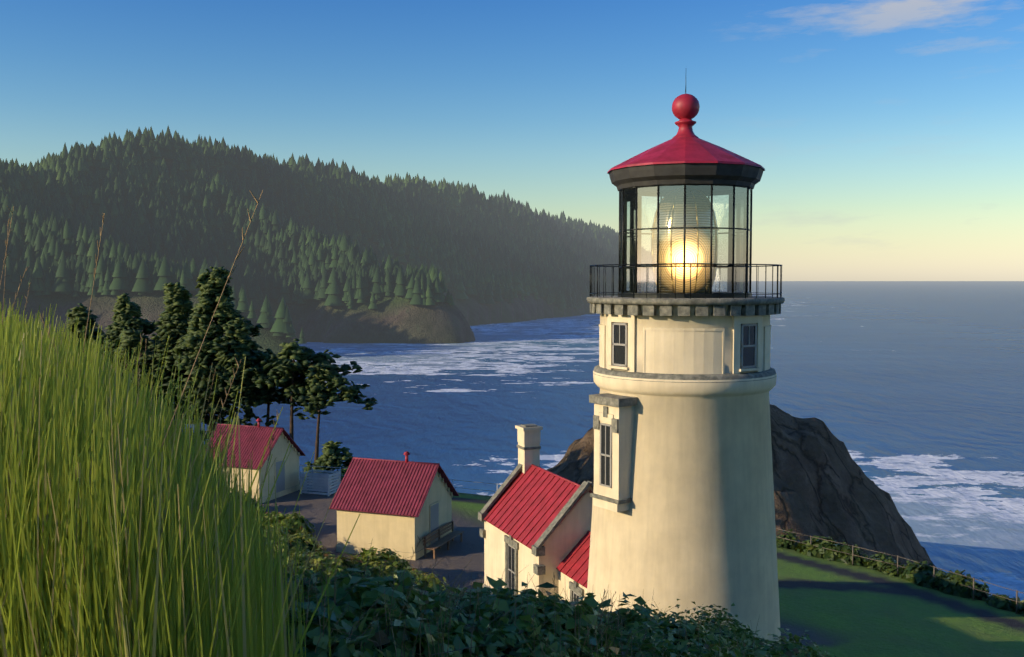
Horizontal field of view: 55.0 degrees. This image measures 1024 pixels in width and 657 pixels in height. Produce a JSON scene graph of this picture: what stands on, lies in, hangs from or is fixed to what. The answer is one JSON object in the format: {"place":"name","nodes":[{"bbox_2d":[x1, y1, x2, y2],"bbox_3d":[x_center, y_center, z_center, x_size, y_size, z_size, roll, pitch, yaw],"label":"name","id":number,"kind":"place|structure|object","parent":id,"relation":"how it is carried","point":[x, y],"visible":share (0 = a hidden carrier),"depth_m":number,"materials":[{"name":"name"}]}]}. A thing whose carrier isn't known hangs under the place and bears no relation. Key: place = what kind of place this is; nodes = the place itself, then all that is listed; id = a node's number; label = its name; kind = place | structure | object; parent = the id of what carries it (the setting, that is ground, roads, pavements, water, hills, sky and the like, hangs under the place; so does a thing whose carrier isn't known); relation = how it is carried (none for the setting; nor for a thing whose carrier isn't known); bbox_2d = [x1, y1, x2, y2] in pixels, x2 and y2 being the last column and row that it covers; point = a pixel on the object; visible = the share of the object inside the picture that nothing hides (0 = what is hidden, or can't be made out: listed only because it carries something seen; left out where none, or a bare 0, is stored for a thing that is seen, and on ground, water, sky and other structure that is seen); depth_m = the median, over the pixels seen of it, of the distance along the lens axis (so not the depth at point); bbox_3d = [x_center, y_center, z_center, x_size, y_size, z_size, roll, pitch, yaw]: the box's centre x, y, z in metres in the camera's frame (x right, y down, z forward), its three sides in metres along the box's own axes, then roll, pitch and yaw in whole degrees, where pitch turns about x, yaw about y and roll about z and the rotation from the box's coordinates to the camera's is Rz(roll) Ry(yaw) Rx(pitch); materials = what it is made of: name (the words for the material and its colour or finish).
{"place":"outdoors","nodes":[
{"label":"outdoors","id":0,"kind":"place"},
{"bbox_2d":[206,418,304,503],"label":"oil house","id":1,"kind":"structure","parent":0,"point":[255,439],"depth_m":55.49,"materials":[{"name":"yellow paint"}]},
{"bbox_2d":[329,451,458,559],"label":"oil house","id":2,"kind":"structure","parent":0,"point":[399,507],"depth_m":44.28,"materials":[{"name":"yellow paint"}]},
{"bbox_2d":[0,159,1023,656],"bbox_3d":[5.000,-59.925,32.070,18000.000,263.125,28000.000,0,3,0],"label":"terrain","id":3,"kind":"structure","parent":0,"point":[824,485],"depth_m":84.92,"materials":[{"name":"stone"}]},
{"bbox_2d":[57,303,104,357],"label":"tree","id":4,"kind":"object","parent":3,"relation":"on","point":[81,312],"visible":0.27,"depth_m":79.25,"materials":[{"name":"green plant"}]},
{"bbox_2d":[97,293,158,371],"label":"tree","id":5,"kind":"object","parent":3,"relation":"on","point":[126,310],"visible":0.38,"depth_m":75.12,"materials":[{"name":"green plant"}]},
{"bbox_2d":[112,327,182,403],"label":"tree","id":6,"kind":"object","parent":3,"relation":"on","point":[131,340],"visible":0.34,"depth_m":70.50,"materials":[{"name":"green plant"}]},
{"bbox_2d":[0,296,359,656],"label":"tall grass clump","id":7,"kind":"object","parent":3,"relation":"on","point":[99,557],"visible":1,"depth_m":1.88,"materials":[{"name":"green plant"}]},
{"bbox_2d":[142,282,229,424],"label":"tree","id":8,"kind":"object","parent":3,"relation":"on","point":[172,323],"visible":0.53,"depth_m":70.87,"materials":[{"name":"green plant"}]},
{"bbox_2d":[153,266,296,445],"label":"tree","id":9,"kind":"object","parent":3,"relation":"on","point":[211,285],"visible":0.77,"depth_m":68.89,"materials":[{"name":"green plant"}]},
{"bbox_2d":[202,317,278,424],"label":"tree","id":10,"kind":"object","parent":3,"relation":"on","point":[226,359],"visible":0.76,"depth_m":67.78,"materials":[{"name":"green plant"}]},
{"bbox_2d":[243,348,307,426],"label":"tree","id":11,"kind":"object","parent":3,"relation":"on","point":[267,356],"visible":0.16,"depth_m":69.31,"materials":[{"name":"green plant"}]},
{"bbox_2d":[255,338,369,439],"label":"tree","id":12,"kind":"object","parent":3,"relation":"on","point":[287,368],"visible":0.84,"depth_m":67.41,"materials":[{"name":"green plant"}]},
{"bbox_2d":[300,468,339,495],"bbox_3d":[-11.068,8.849,56.751,1.880,1.300,1.280,1,3,20],"label":"slatted enclosure","id":13,"kind":"object","parent":3,"relation":"on","point":[320,482],"visible":0.88,"depth_m":56.37,"materials":[{"name":"paint"}]},
{"bbox_2d":[302,440,352,473],"bbox_3d":[-11.322,10.611,65.380,5.154,6.321,4.778,0,3,0],"label":"shrub","id":14,"kind":"object","parent":3,"relation":"on","point":[330,457],"visible":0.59,"depth_m":64.41,"materials":[{"name":"green plant"}]},
{"bbox_2d":[0,126,656,343],"bbox_3d":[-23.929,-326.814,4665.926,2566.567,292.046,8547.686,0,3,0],"label":"forest conifers","id":15,"kind":"object","parent":3,"relation":"on","point":[476,246],"visible":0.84,"depth_m":1145.79,"materials":[{"name":"green plant"}]},
{"bbox_2d":[284,364,377,462],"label":"tree","id":16,"kind":"object","parent":3,"relation":"on","point":[318,397],"visible":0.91,"depth_m":66.45,"materials":[{"name":"green plant"}]},
{"bbox_2d":[230,466,449,591],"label":"bank shrubs","id":17,"kind":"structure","parent":3,"relation":"on","point":[389,556],"depth_m":39.42,"materials":[{"name":"green plant"}]},
{"bbox_2d":[299,465,501,491],"bbox_3d":[-11.226,9.888,60.628,41.787,3.259,1.976,0,3,4],"label":"fence","id":18,"kind":"object","parent":3,"relation":"on","point":[449,479],"visible":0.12,"depth_m":59.82,"materials":[{"name":"paint"}]},
{"bbox_2d":[0,190,827,656],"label":"dry grass stalks","id":19,"kind":"object","parent":3,"relation":"on","point":[390,632],"depth_m":4.87,"materials":[{"name":"brown"}]},
{"bbox_2d":[422,520,463,558],"bbox_3d":[-3.116,9.623,44.881,0.585,0.930,3.300,1,3,20],"label":"bench","id":20,"kind":"object","parent":3,"relation":"on","point":[453,534],"visible":1,"depth_m":44.78,"materials":[{"name":"wood"}]},
{"bbox_2d":[269,559,836,656],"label":"shrubs","id":21,"kind":"object","parent":3,"relation":"on","point":[460,632],"visible":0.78,"depth_m":5.19,"materials":[{"name":"green plant"}]},
{"bbox_2d":[587,296,784,649],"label":"lighthouse tower","id":22,"kind":"structure","parent":3,"relation":"on","point":[683,506],"depth_m":26.64,"materials":[{"name":"white paint"}]},
{"bbox_2d":[590,86,781,298],"bbox_3d":[5.020,-4.219,28.526,5.514,6.640,5.514,0,3,0],"label":"lantern room","id":23,"kind":"object","parent":22,"relation":"on","point":[685,156],"visible":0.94,"depth_m":27.54,"materials":[{"name":"red metal"}]},
{"bbox_2d":[650,187,718,292],"bbox_3d":[5.020,-1.961,28.638,1.970,4.279,1.970,0,3,10],"label":"lighthouse lens","id":24,"kind":"object","parent":23,"relation":"in","point":[698,213],"visible":0.68,"depth_m":27.86,"materials":[{"name":"clear glass"}]},
{"bbox_2d":[776,529,1023,615],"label":"hedge","id":25,"kind":"object","parent":3,"relation":"on","point":[949,583],"visible":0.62,"depth_m":48.22,"materials":[{"name":"green plant"}]},
{"bbox_2d":[776,528,1023,613],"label":"fence","id":26,"kind":"object","parent":3,"relation":"on","point":[934,567],"visible":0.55,"depth_m":48.21,"materials":[{"name":"wood"}]},
{"bbox_2d":[0,0,1023,280],"label":"sky","id":27,"kind":"structure","parent":0,"point":[887,136],"materials":[{"name":"blue"}]},
{"bbox_2d":[478,424,593,605],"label":"house","id":28,"kind":"structure","parent":0,"point":[533,515],"depth_m":35.76,"materials":[{"name":"paint"}]},
{"bbox_2d":[174,281,1023,600],"bbox_3d":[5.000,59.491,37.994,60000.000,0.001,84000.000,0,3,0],"label":"sea water","id":29,"kind":"structure","parent":0,"point":[910,393],"depth_m":512.37,"materials":[{"name":"blue liquid"}]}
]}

